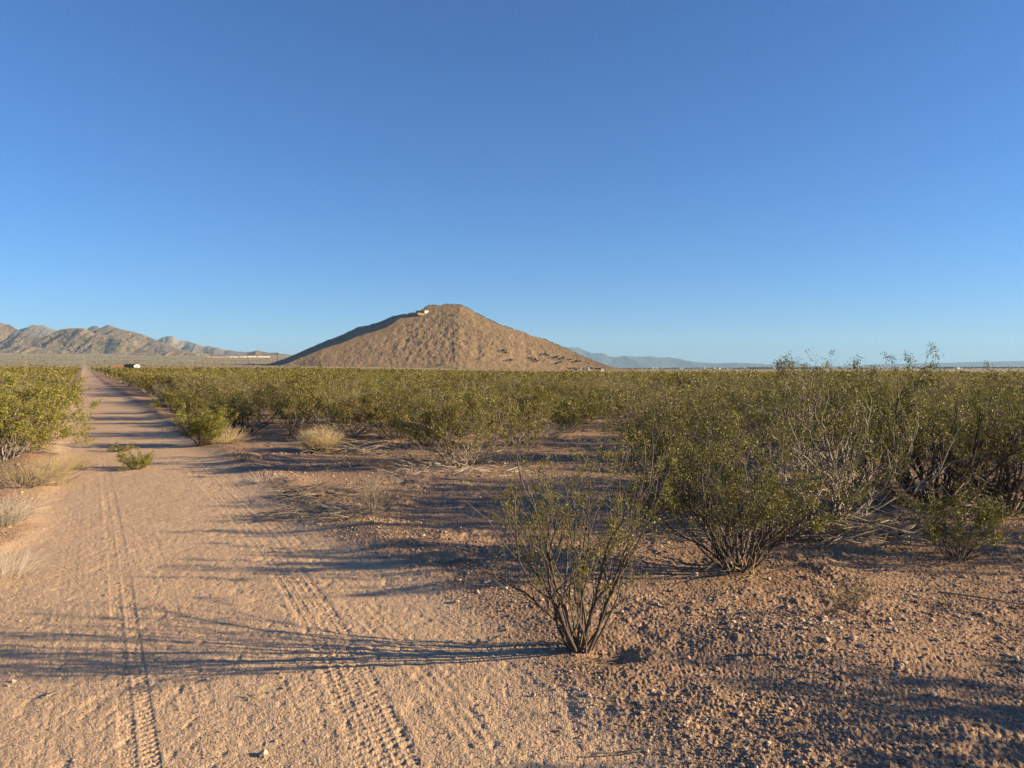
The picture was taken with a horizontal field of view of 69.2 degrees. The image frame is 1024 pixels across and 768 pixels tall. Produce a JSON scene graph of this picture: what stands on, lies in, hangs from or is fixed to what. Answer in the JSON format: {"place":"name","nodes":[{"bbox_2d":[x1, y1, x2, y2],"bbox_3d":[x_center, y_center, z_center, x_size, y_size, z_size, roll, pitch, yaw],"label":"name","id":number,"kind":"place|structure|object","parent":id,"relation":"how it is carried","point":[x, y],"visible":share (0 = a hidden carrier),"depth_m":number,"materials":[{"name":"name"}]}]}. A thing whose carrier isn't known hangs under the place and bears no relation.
{"place":"outdoors","nodes":[
{"label":"outdoors","id":0,"kind":"place"},
{"bbox_2d":[0,322,42,348],"bbox_3d":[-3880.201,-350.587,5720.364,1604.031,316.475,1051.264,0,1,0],"label":"mountain","id":1,"kind":"structure","parent":0,"point":[11,336],"depth_m":5449.32,"materials":[{"name":"stone"}]},
{"bbox_2d":[0,345,81,353],"bbox_3d":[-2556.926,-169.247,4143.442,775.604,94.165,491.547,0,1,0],"label":"foothill","id":2,"kind":"structure","parent":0,"point":[24,349],"depth_m":4030.85,"materials":[{"name":"stone"}]},
{"bbox_2d":[19,325,98,337],"bbox_3d":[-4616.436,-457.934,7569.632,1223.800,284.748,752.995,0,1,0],"label":"mountain","id":3,"kind":"structure","parent":0,"point":[41,331],"depth_m":7415.25,"materials":[{"name":"stone"}]},
{"bbox_2d":[28,328,152,353],"bbox_3d":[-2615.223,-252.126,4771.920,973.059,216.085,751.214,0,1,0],"label":"mountain","id":4,"kind":"structure","parent":0,"point":[81,340],"depth_m":4535.36,"materials":[{"name":"stone"}]},
{"bbox_2d":[93,325,187,352],"bbox_3d":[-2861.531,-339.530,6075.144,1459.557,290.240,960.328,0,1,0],"label":"mountain","id":5,"kind":"structure","parent":0,"point":[143,341],"depth_m":5836.66,"materials":[{"name":"stone"}]},
{"bbox_2d":[82,352,257,356],"bbox_3d":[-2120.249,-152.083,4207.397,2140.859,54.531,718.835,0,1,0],"label":"foothill","id":6,"kind":"structure","parent":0,"point":[187,354],"depth_m":4015.41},
{"bbox_2d":[157,336,288,354],"bbox_3d":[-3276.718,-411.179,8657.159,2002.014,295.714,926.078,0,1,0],"label":"mountain","id":7,"kind":"structure","parent":0,"point":[173,341],"depth_m":8362.56,"materials":[{"name":"stone"}]},
{"bbox_2d":[0,371,688,767],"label":"dirt road","id":8,"kind":"structure","parent":0,"point":[122,419],"depth_m":4.41,"materials":[{"name":"soil"}]},
{"bbox_2d":[0,546,52,582],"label":"dry grass clump","id":9,"kind":"object","parent":8,"relation":"on","point":[6,572],"visible":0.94,"depth_m":5.92,"materials":[{"name":"plant"}]},
{"bbox_2d":[38,453,97,470],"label":"dry grass clump","id":10,"kind":"object","parent":8,"relation":"on","point":[73,466],"visible":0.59,"depth_m":12.30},
{"bbox_2d":[105,442,134,452],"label":"green shrub","id":11,"kind":"object","parent":8,"relation":"on","point":[126,447],"visible":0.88,"depth_m":15.10,"materials":[{"name":"green plant"}]},
{"bbox_2d":[116,446,153,471],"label":"green shrub","id":12,"kind":"object","parent":8,"relation":"on","point":[142,462],"visible":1,"depth_m":12.25,"materials":[{"name":"green plant"}]},
{"bbox_2d":[591,743,656,755],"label":"fallen twig","id":13,"kind":"object","parent":8,"relation":"on","point":[605,752],"visible":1,"depth_m":3.14,"materials":[{"name":"brown wood"}]},
{"bbox_2d":[266,304,649,370],"bbox_3d":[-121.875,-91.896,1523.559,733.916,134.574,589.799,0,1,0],"label":"hill","id":14,"kind":"structure","parent":0,"point":[462,337],"depth_m":1327.84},
{"bbox_2d":[0,353,1023,767],"bbox_3d":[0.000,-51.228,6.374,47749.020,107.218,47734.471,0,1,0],"label":"ground","id":15,"kind":"structure","parent":0,"point":[1000,707],"depth_m":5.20,"materials":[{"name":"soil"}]},
{"bbox_2d":[0,366,42,412],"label":"creosote bush","id":16,"kind":"object","parent":15,"relation":"on","point":[33,384],"visible":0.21,"depth_m":25.96,"materials":[{"name":"green plant"}]},
{"bbox_2d":[0,490,50,526],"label":"dry grass clump","id":17,"kind":"object","parent":15,"relation":"on","point":[23,511],"visible":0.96,"depth_m":7.63,"materials":[{"name":"plant"}]},
{"bbox_2d":[0,444,73,488],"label":"dead shrub","id":18,"kind":"object","parent":15,"relation":"on","point":[34,484],"visible":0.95,"depth_m":9.96,"materials":[{"name":"plant"}]},
{"bbox_2d":[0,455,92,486],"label":"dry grass clump","id":19,"kind":"object","parent":15,"relation":"on","point":[25,475],"visible":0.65,"depth_m":10.50,"materials":[{"name":"plant"}]},
{"bbox_2d":[0,357,95,460],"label":"creosote bush","id":20,"kind":"object","parent":15,"relation":"on","point":[45,407],"visible":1,"depth_m":13.07,"materials":[{"name":"green plant"}]},
{"bbox_2d":[21,372,102,422],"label":"creosote bush","id":21,"kind":"object","parent":15,"relation":"on","point":[78,402],"visible":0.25,"depth_m":22.18,"materials":[{"name":"green plant"}]},
{"bbox_2d":[50,377,90,405],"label":"creosote bush","id":22,"kind":"object","parent":15,"relation":"on","point":[68,380],"visible":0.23,"depth_m":32.91,"materials":[{"name":"green plant"}]},
{"bbox_2d":[147,384,194,412],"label":"creosote bush","id":23,"kind":"object","parent":15,"relation":"on","point":[157,403],"visible":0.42,"depth_m":28.09,"materials":[{"name":"green plant"}]},
{"bbox_2d":[164,387,215,422],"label":"creosote bush","id":24,"kind":"object","parent":15,"relation":"on","point":[190,405],"visible":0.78,"depth_m":22.85,"materials":[{"name":"green plant"}]},
{"bbox_2d":[164,367,220,390],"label":"creosote bush","id":25,"kind":"object","parent":15,"relation":"on","point":[204,377],"visible":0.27,"depth_m":37.09,"materials":[{"name":"green plant"}]},
{"bbox_2d":[160,402,238,445],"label":"creosote bush","id":26,"kind":"object","parent":15,"relation":"on","point":[208,425],"visible":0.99,"depth_m":15.84,"materials":[{"name":"green plant"}]},
{"bbox_2d":[171,366,254,416],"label":"creosote bush","id":27,"kind":"object","parent":15,"relation":"on","point":[206,391],"visible":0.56,"depth_m":24.91,"materials":[{"name":"green plant"}]},
{"bbox_2d":[191,423,254,446],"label":"dry grass clump","id":28,"kind":"object","parent":15,"relation":"on","point":[233,439],"visible":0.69,"depth_m":16.28,"materials":[{"name":"plant"}]},
{"bbox_2d":[204,389,268,423],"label":"creosote bush","id":29,"kind":"object","parent":15,"relation":"on","point":[239,407],"visible":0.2,"depth_m":21.60,"materials":[{"name":"green plant"}]},
{"bbox_2d":[184,374,313,433],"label":"creosote bush","id":30,"kind":"object","parent":15,"relation":"on","point":[242,406],"visible":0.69,"depth_m":19.00,"materials":[{"name":"green plant"}]},
{"bbox_2d":[239,374,278,406],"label":"creosote bush","id":31,"kind":"object","parent":15,"relation":"on","point":[258,392],"visible":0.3,"depth_m":32.21,"materials":[{"name":"green plant"}]},
{"bbox_2d":[216,497,361,520],"bbox_3d":[-2.306,1.339,8.229,1.682,0.206,0.869,0,1,10],"label":"brush pile","id":32,"kind":"object","parent":15,"relation":"on","point":[276,511],"visible":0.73,"depth_m":8.09,"materials":[{"name":"brown wood"}]},
{"bbox_2d":[256,356,349,434],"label":"creosote bush","id":33,"kind":"object","parent":15,"relation":"on","point":[296,395],"visible":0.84,"depth_m":18.18,"materials":[{"name":"green plant"}]},
{"bbox_2d":[261,368,347,425],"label":"creosote bush","id":34,"kind":"object","parent":15,"relation":"on","point":[327,390],"visible":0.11,"depth_m":21.90,"materials":[{"name":"green plant"}]},
{"bbox_2d":[249,474,371,500],"bbox_3d":[-2.529,1.262,9.228,1.646,0.254,1.216,0,1,0],"label":"brush pile","id":35,"kind":"object","parent":15,"relation":"on","point":[319,488],"visible":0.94,"depth_m":9.28,"materials":[{"name":"brown wood"}]},
{"bbox_2d":[287,423,351,452],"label":"dry shrub","id":36,"kind":"object","parent":15,"relation":"on","point":[308,440],"visible":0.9,"depth_m":14.68,"materials":[{"name":"plant"}]},
{"bbox_2d":[278,380,398,439],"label":"creosote bush","id":37,"kind":"object","parent":15,"relation":"on","point":[330,405],"visible":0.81,"depth_m":17.66,"materials":[{"name":"green plant"}]},
{"bbox_2d":[301,367,383,428],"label":"creosote bush","id":38,"kind":"object","parent":15,"relation":"on","point":[360,388],"visible":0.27,"depth_m":20.87,"materials":[{"name":"green plant"}]},
{"bbox_2d":[296,493,395,521],"bbox_3d":[-1.753,1.294,7.881,1.166,0.199,0.808,0,1,0],"label":"brush pile","id":39,"kind":"object","parent":15,"relation":"on","point":[332,513],"visible":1,"depth_m":7.77,"materials":[{"name":"brown wood"}]},
{"bbox_2d":[283,432,412,455],"bbox_3d":[-3.218,1.145,14.895,2.941,0.464,1.752,0,1,0],"label":"brush pile","id":40,"kind":"object","parent":15,"relation":"on","point":[341,449],"visible":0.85,"depth_m":14.64,"materials":[{"name":"brown wood"}]},
{"bbox_2d":[313,381,391,432],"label":"creosote bush","id":41,"kind":"object","parent":15,"relation":"on","point":[343,406],"visible":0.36,"depth_m":19.28,"materials":[{"name":"green plant"}]},
{"bbox_2d":[332,446,378,465],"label":"dead shrub","id":42,"kind":"object","parent":15,"relation":"on","point":[358,458],"visible":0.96,"depth_m":12.64,"materials":[{"name":"plant"}]},
{"bbox_2d":[330,369,395,387],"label":"creosote bush","id":43,"kind":"object","parent":15,"relation":"on","point":[348,377],"visible":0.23,"depth_m":40.32,"materials":[{"name":"green plant"}]},
{"bbox_2d":[344,373,402,405],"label":"creosote bush","id":44,"kind":"object","parent":15,"relation":"on","point":[373,382],"visible":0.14,"depth_m":24.48,"materials":[{"name":"green plant"}]},
{"bbox_2d":[338,471,409,511],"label":"dead shrub","id":45,"kind":"object","parent":15,"relation":"on","point":[374,507],"visible":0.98,"depth_m":8.13,"materials":[{"name":"plant"}]},
{"bbox_2d":[334,379,455,439],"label":"creosote bush","id":46,"kind":"object","parent":15,"relation":"on","point":[370,410],"visible":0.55,"depth_m":17.21,"materials":[{"name":"green plant"}]},
{"bbox_2d":[374,376,444,409],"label":"creosote bush","id":47,"kind":"object","parent":15,"relation":"on","point":[408,393],"visible":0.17,"depth_m":25.41,"materials":[{"name":"green plant"}]},
{"bbox_2d":[372,397,481,445],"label":"creosote bush","id":48,"kind":"object","parent":15,"relation":"on","point":[423,423],"visible":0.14,"depth_m":15.88,"materials":[{"name":"green plant"}]},
{"bbox_2d":[346,371,564,475],"bbox_3d":[-1.061,0.611,12.730,3.896,1.676,3.463,0,1,0],"label":"creosote bush","id":49,"kind":"object","parent":15,"relation":"on","point":[433,426],"visible":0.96,"depth_m":12.43,"materials":[{"name":"green plant"}]},
{"bbox_2d":[411,377,504,434],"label":"creosote bush","id":50,"kind":"object","parent":15,"relation":"on","point":[459,399],"visible":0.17,"depth_m":18.18,"materials":[{"name":"green plant"}]},
{"bbox_2d":[371,460,557,475],"bbox_3d":[-0.721,1.243,11.503,2.914,0.299,0.994,0,1,-7],"label":"brush pile","id":51,"kind":"object","parent":15,"relation":"on","point":[434,470],"visible":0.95,"depth_m":11.51,"materials":[{"name":"plant"}]},
{"bbox_2d":[460,364,507,392],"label":"creosote bush","id":52,"kind":"object","parent":15,"relation":"on","point":[485,381],"visible":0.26,"depth_m":32.82,"materials":[{"name":"green plant"}]},
{"bbox_2d":[448,377,521,422],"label":"creosote bush","id":53,"kind":"object","parent":15,"relation":"on","point":[465,395],"visible":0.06,"depth_m":21.95,"materials":[{"name":"green plant"}]},
{"bbox_2d":[486,378,533,409],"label":"creosote bush","id":54,"kind":"object","parent":15,"relation":"on","point":[505,386],"visible":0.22,"depth_m":27.44,"materials":[{"name":"green plant"}]},
{"bbox_2d":[0,366,1023,395],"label":"creosote scrub","id":55,"kind":"object","parent":15,"relation":"on","point":[146,379],"visible":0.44,"depth_m":52.34,"materials":[{"name":"green plant"}]},
{"bbox_2d":[0,353,1023,371],"bbox_3d":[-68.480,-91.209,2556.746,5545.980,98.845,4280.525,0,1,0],"label":"desert scrub","id":56,"kind":"object","parent":15,"relation":"on","point":[150,366],"visible":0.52,"depth_m":1506.95,"materials":[{"name":"plant"}]},
{"bbox_2d":[466,369,580,445],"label":"creosote bush","id":57,"kind":"object","parent":15,"relation":"on","point":[545,398],"visible":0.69,"depth_m":15.59,"materials":[{"name":"green plant"}]},
{"bbox_2d":[502,381,557,416],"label":"creosote bush","id":58,"kind":"object","parent":15,"relation":"on","point":[527,391],"visible":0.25,"depth_m":23.90,"materials":[{"name":"green plant"}]},
{"bbox_2d":[517,421,568,439],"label":"dry grass clump","id":59,"kind":"object","parent":15,"relation":"on","point":[542,435],"visible":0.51,"depth_m":17.16,"materials":[{"name":"plant"}]},
{"bbox_2d":[423,386,697,653],"bbox_3d":[0.252,0.774,4.280,1.404,1.549,1.834,0,1,0],"label":"creosote bush","id":60,"kind":"object","parent":15,"relation":"on","point":[584,641],"visible":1,"depth_m":4.06,"materials":[{"name":"green plant"}]},
{"bbox_2d":[541,380,586,410],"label":"creosote bush","id":61,"kind":"object","parent":15,"relation":"on","point":[557,390],"visible":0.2,"depth_m":27.50,"materials":[{"name":"green plant"}]},
{"bbox_2d":[544,374,596,395],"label":"creosote bush","id":62,"kind":"object","parent":15,"relation":"on","point":[578,381],"visible":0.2,"depth_m":31.26,"materials":[{"name":"green plant"}]},
{"bbox_2d":[546,392,598,424],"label":"creosote bush","id":63,"kind":"object","parent":15,"relation":"on","point":[568,407],"visible":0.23,"depth_m":21.77,"materials":[{"name":"green plant"}]},
{"bbox_2d":[539,388,612,432],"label":"creosote bush","id":64,"kind":"object","parent":15,"relation":"on","point":[590,412],"visible":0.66,"depth_m":19.03,"materials":[{"name":"green plant"}]},
{"bbox_2d":[552,373,615,415],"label":"creosote bush","id":65,"kind":"object","parent":15,"relation":"on","point":[580,395],"visible":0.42,"depth_m":25.82,"materials":[{"name":"green plant"}]},
{"bbox_2d":[570,369,624,395],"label":"creosote bush","id":66,"kind":"object","parent":15,"relation":"on","point":[597,379],"visible":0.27,"depth_m":33.38,"materials":[{"name":"green plant"}]},
{"bbox_2d":[582,378,634,400],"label":"creosote bush","id":67,"kind":"object","parent":15,"relation":"on","point":[602,385],"visible":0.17,"depth_m":29.02,"materials":[{"name":"green plant"}]},
{"bbox_2d":[580,389,647,422],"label":"creosote bush","id":68,"kind":"object","parent":15,"relation":"on","point":[594,394],"visible":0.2,"depth_m":22.64,"materials":[{"name":"green plant"}]},
{"bbox_2d":[604,367,640,396],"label":"creosote bush","id":69,"kind":"object","parent":15,"relation":"on","point":[626,376],"visible":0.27,"depth_m":35.53,"materials":[{"name":"green plant"}]},
{"bbox_2d":[599,369,676,427],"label":"creosote bush","id":70,"kind":"object","parent":15,"relation":"on","point":[624,388],"visible":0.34,"depth_m":20.59,"materials":[{"name":"green plant"}]},
{"bbox_2d":[615,381,691,438],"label":"creosote bush","id":71,"kind":"object","parent":15,"relation":"on","point":[645,400],"visible":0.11,"depth_m":16.98,"materials":[{"name":"green plant"}]},
{"bbox_2d":[605,380,702,457],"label":"creosote bush","id":72,"kind":"object","parent":15,"relation":"on","point":[630,418],"visible":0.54,"depth_m":13.62,"materials":[{"name":"green plant"}]},
{"bbox_2d":[592,377,780,536],"bbox_3d":[1.859,0.712,8.431,2.054,1.585,3.240,1,1,35],"label":"creosote bush","id":73,"kind":"object","parent":15,"relation":"on","point":[663,440],"visible":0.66,"depth_m":8.68,"materials":[{"name":"green plant"}]},
{"bbox_2d":[674,373,739,423],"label":"creosote bush","id":74,"kind":"object","parent":15,"relation":"on","point":[702,384],"visible":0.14,"depth_m":21.89,"materials":[{"name":"green plant"}]},
{"bbox_2d":[654,376,760,455],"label":"creosote bush","id":75,"kind":"object","parent":15,"relation":"on","point":[697,413],"visible":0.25,"depth_m":13.17,"materials":[{"name":"green plant"}]},
{"bbox_2d":[679,368,744,395],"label":"creosote bush","id":76,"kind":"object","parent":15,"relation":"on","point":[691,382],"visible":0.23,"depth_m":29.99,"materials":[{"name":"green plant"}]},
{"bbox_2d":[655,368,778,446],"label":"creosote bush","id":77,"kind":"object","parent":15,"relation":"on","point":[703,390],"visible":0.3,"depth_m":15.39,"materials":[{"name":"green plant"}]},
{"bbox_2d":[667,353,818,485],"bbox_3d":[3.264,0.476,10.106,2.490,1.885,2.277,1,1,38],"label":"creosote bush","id":78,"kind":"object","parent":15,"relation":"on","point":[763,399],"visible":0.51,"depth_m":9.93,"materials":[{"name":"green plant"}]},
{"bbox_2d":[595,400,912,590],"bbox_3d":[1.888,0.820,6.159,2.107,1.444,2.070,-1,1,-38],"label":"creosote bush","id":79,"kind":"object","parent":15,"relation":"on","point":[770,505],"visible":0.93,"depth_m":5.89,"materials":[{"name":"green plant"}]},
{"bbox_2d":[711,536,798,581],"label":"dry stalks","id":80,"kind":"object","parent":15,"relation":"on","point":[783,567],"visible":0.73,"depth_m":5.82,"materials":[{"name":"plant"}]},
{"bbox_2d":[715,379,794,434],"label":"creosote bush","id":81,"kind":"object","parent":15,"relation":"on","point":[765,396],"visible":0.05,"depth_m":17.55,"materials":[{"name":"green plant"}]},
{"bbox_2d":[713,540,828,559],"bbox_3d":[2.276,1.425,6.556,1.094,0.143,0.635,0,1,0],"label":"brush pile","id":82,"kind":"object","parent":15,"relation":"on","point":[775,549],"visible":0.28,"depth_m":6.54,"materials":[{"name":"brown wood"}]},
{"bbox_2d":[757,375,852,454],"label":"creosote bush","id":83,"kind":"object","parent":15,"relation":"on","point":[805,407],"visible":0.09,"depth_m":13.88,"materials":[{"name":"green plant"}]},
{"bbox_2d":[761,369,868,446],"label":"creosote bush","id":84,"kind":"object","parent":15,"relation":"on","point":[814,394],"visible":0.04,"depth_m":15.73,"materials":[{"name":"green plant"}]},
{"bbox_2d":[637,348,996,556],"bbox_3d":[3.259,0.559,7.893,3.459,1.899,3.184,0,1,-24],"label":"creosote bush","id":85,"kind":"object","parent":15,"relation":"on","point":[847,464],"visible":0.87,"depth_m":7.46,"materials":[{"name":"green plant"}]},
{"bbox_2d":[625,366,1023,368],"bbox_3d":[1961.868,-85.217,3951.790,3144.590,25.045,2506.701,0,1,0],"label":"town trees","id":86,"kind":"object","parent":15,"relation":"on","point":[913,367],"visible":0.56,"depth_m":3043.02,"materials":[{"name":"green plant"}]},
{"bbox_2d":[675,496,1000,550],"bbox_3d":[3.077,1.307,7.059,3.200,0.386,1.529,0,1,0],"label":"brush pile","id":87,"kind":"object","parent":15,"relation":"on","point":[908,531],"visible":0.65,"depth_m":7.06,"materials":[{"name":"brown wood"}]},
{"bbox_2d":[814,575,884,616],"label":"clump","id":88,"kind":"object","parent":15,"relation":"on","point":[848,599],"visible":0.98,"depth_m":4.76,"materials":[{"name":"brown plant"}]},
{"bbox_2d":[765,362,973,490],"bbox_3d":[5.011,0.577,10.476,2.418,1.810,2.939,0,1,-11],"label":"creosote bush","id":89,"kind":"object","parent":15,"relation":"on","point":[918,455],"visible":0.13,"depth_m":9.99,"materials":[{"name":"green plant"}]},
{"bbox_2d":[800,387,947,469],"bbox_3d":[5.884,0.732,11.995,2.237,1.375,2.133,-1,1,-36],"label":"creosote bush","id":90,"kind":"object","parent":15,"relation":"on","point":[883,429],"visible":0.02,"depth_m":11.99,"materials":[{"name":"green plant"}]},
{"bbox_2d":[851,364,919,404],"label":"creosote bush","id":91,"kind":"object","parent":15,"relation":"on","point":[894,385],"visible":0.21,"depth_m":23.91,"materials":[{"name":"green plant"}]},
{"bbox_2d":[877,369,931,403],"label":"creosote bush","id":92,"kind":"object","parent":15,"relation":"on","point":[900,387],"visible":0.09,"depth_m":27.84,"materials":[{"name":"green plant"}]},
{"bbox_2d":[794,502,1022,539],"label":"brush pile","id":93,"kind":"object","parent":15,"relation":"on","point":[903,521],"visible":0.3,"depth_m":7.52,"materials":[{"name":"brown wood"}]},
{"bbox_2d":[801,342,1023,507],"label":"creosote bush","id":94,"kind":"object","parent":15,"relation":"on","point":[925,493],"visible":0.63,"depth_m":8.57,"materials":[{"name":"green plant"}]},
{"bbox_2d":[862,389,972,457],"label":"creosote bush","id":95,"kind":"object","parent":15,"relation":"on","point":[929,411],"visible":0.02,"depth_m":13.34,"materials":[{"name":"green plant"}]},
{"bbox_2d":[900,377,974,406],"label":"creosote bush","id":96,"kind":"object","parent":15,"relation":"on","point":[948,388],"visible":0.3,"depth_m":25.22,"materials":[{"name":"green plant"}]},
{"bbox_2d":[884,401,1023,490],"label":"creosote bush","id":97,"kind":"object","parent":15,"relation":"on","point":[982,466],"visible":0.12,"depth_m":10.09,"materials":[{"name":"green plant"}]},
{"bbox_2d":[891,478,1023,560],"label":"creosote bush","id":98,"kind":"object","parent":15,"relation":"on","point":[989,514],"visible":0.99,"depth_m":6.41,"materials":[{"name":"green plant"}]},
{"bbox_2d":[894,360,1023,519],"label":"creosote bush","id":99,"kind":"object","parent":15,"relation":"on","point":[1009,450],"visible":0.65,"depth_m":8.37,"materials":[{"name":"green plant"}]},
{"bbox_2d":[937,591,1023,604],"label":"fallen twig","id":100,"kind":"object","parent":15,"relation":"on","point":[977,597],"visible":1,"depth_m":5.34,"materials":[{"name":"brown wood"}]},
{"bbox_2d":[940,377,1022,443],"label":"creosote bush","id":101,"kind":"object","parent":15,"relation":"on","point":[984,402],"visible":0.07,"depth_m":15.41,"materials":[{"name":"green plant"}]},
{"bbox_2d":[976,373,1023,401],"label":"creosote bush","id":102,"kind":"object","parent":15,"relation":"on","point":[1018,379],"visible":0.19,"depth_m":31.86,"materials":[{"name":"green plant"}]},
{"bbox_2d":[976,386,1023,414],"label":"creosote bush","id":103,"kind":"object","parent":15,"relation":"on","point":[1018,391],"visible":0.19,"depth_m":25.62,"materials":[{"name":"green plant"}]},
{"bbox_2d":[0,0,1023,365],"label":"sky","id":104,"kind":"structure","parent":0,"point":[704,181],"materials":[{"name":"blue"}]},
{"bbox_2d":[565,347,852,367],"bbox_3d":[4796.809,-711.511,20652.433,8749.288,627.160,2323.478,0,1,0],"label":"mountain range","id":105,"kind":"structure","parent":0,"point":[635,362],"depth_m":19756.51,"materials":[{"name":"stone"}]},
{"bbox_2d":[844,361,1023,367],"bbox_3d":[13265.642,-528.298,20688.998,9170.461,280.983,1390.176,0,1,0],"label":"mountain range","id":106,"kind":"structure","parent":0,"point":[1019,364],"depth_m":20354.77,"materials":[{"name":"stone"}]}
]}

